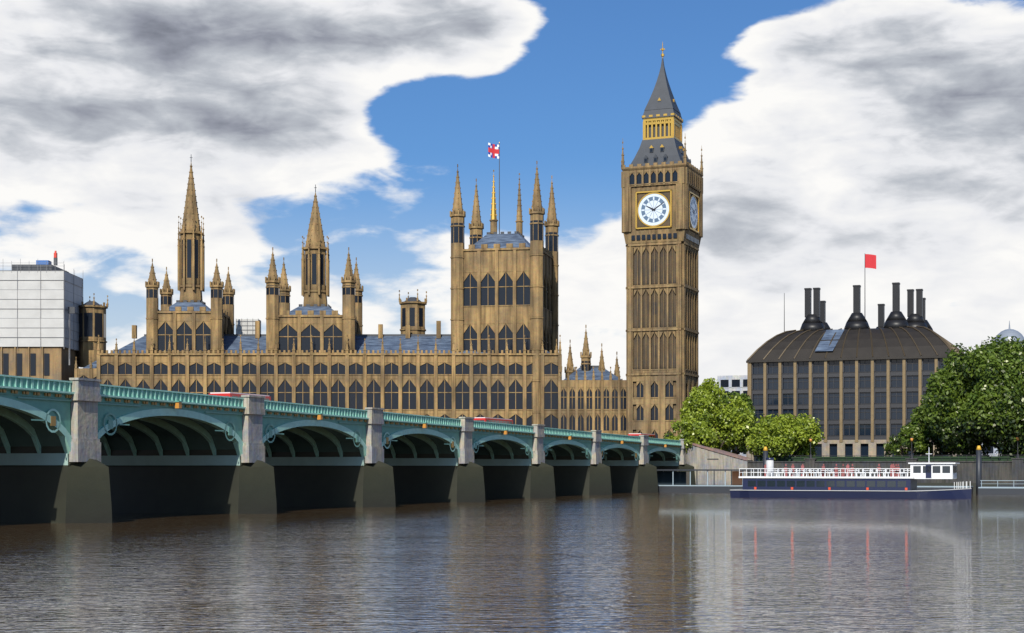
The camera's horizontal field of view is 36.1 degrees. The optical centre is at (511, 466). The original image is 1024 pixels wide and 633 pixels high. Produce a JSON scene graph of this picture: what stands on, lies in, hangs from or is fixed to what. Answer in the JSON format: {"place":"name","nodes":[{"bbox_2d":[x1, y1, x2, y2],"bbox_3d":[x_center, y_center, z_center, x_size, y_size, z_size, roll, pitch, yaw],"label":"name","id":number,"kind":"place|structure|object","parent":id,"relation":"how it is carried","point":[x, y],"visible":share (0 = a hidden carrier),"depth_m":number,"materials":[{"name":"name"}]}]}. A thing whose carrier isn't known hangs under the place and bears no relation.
{"place":"outdoors","nodes":[
{"label":"outdoors","id":0,"kind":"place"},
{"bbox_2d":[74,349,114,378],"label":"building","id":1,"kind":"structure","parent":0,"point":[89,371],"depth_m":359.70,"materials":[{"name":"beige stone"}]},
{"bbox_2d":[0,492,1023,632],"bbox_3d":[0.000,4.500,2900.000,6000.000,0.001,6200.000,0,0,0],"label":"river water","id":2,"kind":"structure","parent":0,"point":[668,562],"depth_m":69.37,"materials":[{"name":"grey liquid"}]},
{"bbox_2d":[0,374,695,522],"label":"bridge","id":3,"kind":"structure","parent":2,"relation":"on","point":[80,450],"depth_m":153.37,"materials":[{"name":"teal metal"}]},
{"bbox_2d":[209,392,270,400],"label":"red bus","id":4,"kind":"object","parent":3,"relation":"on","point":[233,394],"visible":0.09,"depth_m":157.65,"materials":[{"name":"red metal"}]},
{"bbox_2d":[474,417,512,423],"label":"red bus","id":5,"kind":"object","parent":3,"relation":"on","point":[498,420],"visible":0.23,"depth_m":220.85,"materials":[{"name":"red metal"}]},
{"bbox_2d":[628,433,654,437],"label":"red bus","id":6,"kind":"object","parent":3,"relation":"on","point":[638,434],"visible":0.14,"depth_m":287.57,"materials":[{"name":"red metal"}]},
{"bbox_2d":[730,458,970,498],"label":"boat","id":7,"kind":"object","parent":2,"relation":"on","point":[895,484],"visible":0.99,"depth_m":222.93,"materials":[{"name":"blue"}]},
{"bbox_2d":[0,0,1023,385],"label":"sky","id":8,"kind":"structure","parent":0,"point":[831,134],"materials":[{"name":"white"}]},
{"bbox_2d":[555,325,625,434],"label":"building","id":9,"kind":"structure","parent":0,"point":[590,397],"depth_m":348.30,"materials":[{"name":"beige stone"}]},
{"bbox_2d":[657,446,1023,494],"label":"pier","id":10,"kind":"structure","parent":0,"point":[673,481],"depth_m":269.42,"materials":[{"name":"grey metal"}]},
{"label":"ground","id":11,"kind":"structure","parent":0,"visible":0},
{"bbox_2d":[0,251,82,380],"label":"scaffolded tower","id":12,"kind":"structure","parent":11,"relation":"on","point":[41,301],"depth_m":357.60,"materials":[{"name":"grey"}]},
{"bbox_2d":[97,321,561,428],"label":"palace","id":13,"kind":"structure","parent":11,"relation":"on","point":[407,372],"depth_m":349.74,"materials":[{"name":"beige stone"}]},
{"bbox_2d":[77,293,108,367],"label":"palace lantern","id":14,"kind":"object","parent":13,"relation":"on","point":[92,320],"visible":0.96,"depth_m":369.12,"materials":[{"name":"stone"}]},
{"bbox_2d":[145,157,234,352],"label":"palace tower","id":15,"kind":"structure","parent":13,"relation":"on","point":[192,317],"depth_m":351.97,"materials":[{"name":"stone"}]},
{"bbox_2d":[236,318,260,333],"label":"roof scaffold box","id":16,"kind":"object","parent":13,"relation":"on","point":[245,326],"visible":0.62,"depth_m":365.00,"materials":[{"name":"grey"}]},
{"bbox_2d":[265,184,363,352],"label":"palace tower","id":17,"kind":"structure","parent":13,"relation":"on","point":[318,318],"depth_m":351.97,"materials":[{"name":"stone"}]},
{"bbox_2d":[399,289,426,333],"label":"palace lantern","id":18,"kind":"object","parent":13,"relation":"on","point":[413,312],"visible":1,"depth_m":362.60,"materials":[{"name":"stone"}]},
{"bbox_2d":[450,142,559,423],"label":"palace tower","id":19,"kind":"structure","parent":13,"relation":"on","point":[503,287],"depth_m":353.08,"materials":[{"name":"stone"}]},
{"bbox_2d":[488,143,498,158],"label":"flag","id":20,"kind":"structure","parent":19,"relation":"attached to","point":[493,150],"depth_m":362.28,"materials":[{"name":"multicoloured fabric"}]},
{"bbox_2d":[621,42,702,438],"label":"clock tower","id":21,"kind":"structure","parent":11,"relation":"on","point":[662,199],"depth_m":341.60,"materials":[{"name":"stone"}]},
{"bbox_2d":[663,416,717,451],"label":"lime tree","id":22,"kind":"object","parent":11,"relation":"on","point":[698,432],"visible":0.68,"depth_m":295.06,"materials":[{"name":"green plant"}]},
{"bbox_2d":[679,378,754,451],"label":"lime tree","id":23,"kind":"object","parent":11,"relation":"on","point":[730,425],"visible":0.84,"depth_m":302.43,"materials":[{"name":"green plant"}]},
{"bbox_2d":[717,375,746,456],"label":"grey office block","id":24,"kind":"structure","parent":11,"relation":"on","point":[733,383],"depth_m":458.20,"materials":[{"name":"white stone"}]},
{"bbox_2d":[722,391,756,453],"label":"dark tree","id":25,"kind":"object","parent":11,"relation":"on","point":[747,399],"visible":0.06,"depth_m":319.71,"materials":[{"name":"green plant"}]},
{"bbox_2d":[744,413,824,460],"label":"plane tree","id":26,"kind":"object","parent":11,"relation":"on","point":[789,434],"visible":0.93,"depth_m":289.85,"materials":[{"name":"green plant"}]},
{"bbox_2d":[685,436,1023,491],"bbox_3d":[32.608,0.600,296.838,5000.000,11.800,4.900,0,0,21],"label":"embankment wall","id":27,"kind":"structure","parent":11,"relation":"on","point":[999,467],"depth_m":283.18,"materials":[{"name":"stone"}]},
{"bbox_2d":[746,282,964,460],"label":"office building","id":28,"kind":"structure","parent":11,"relation":"on","point":[856,385],"depth_m":333.62,"materials":[{"name":"brown metal"}]},
{"bbox_2d":[865,254,875,268],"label":"flag","id":29,"kind":"object","parent":28,"relation":"attached to","point":[870,260],"visible":1,"depth_m":343.26,"materials":[{"name":"red fabric"}]},
{"bbox_2d":[883,425,932,454],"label":"bush","id":30,"kind":"object","parent":11,"relation":"on","point":[921,443],"visible":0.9,"depth_m":291.98,"materials":[{"name":"green plant"}]},
{"bbox_2d":[901,404,955,455],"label":"plane tree","id":31,"kind":"object","parent":11,"relation":"on","point":[918,416],"visible":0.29,"depth_m":298.42,"materials":[{"name":"green plant"}]},
{"bbox_2d":[936,443,989,455],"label":"plane tree","id":32,"kind":"object","parent":11,"relation":"on","point":[939,445],"depth_m":296.26,"materials":[{"name":"green plant"}]},
{"bbox_2d":[920,335,1023,457],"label":"plane tree","id":33,"kind":"object","parent":11,"relation":"on","point":[976,397],"visible":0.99,"depth_m":277.05,"materials":[{"name":"green plant"}]},
{"bbox_2d":[982,321,1023,455],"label":"domed building","id":34,"kind":"structure","parent":11,"relation":"on","point":[1009,332],"depth_m":431.66,"materials":[{"name":"stone"}]}
]}

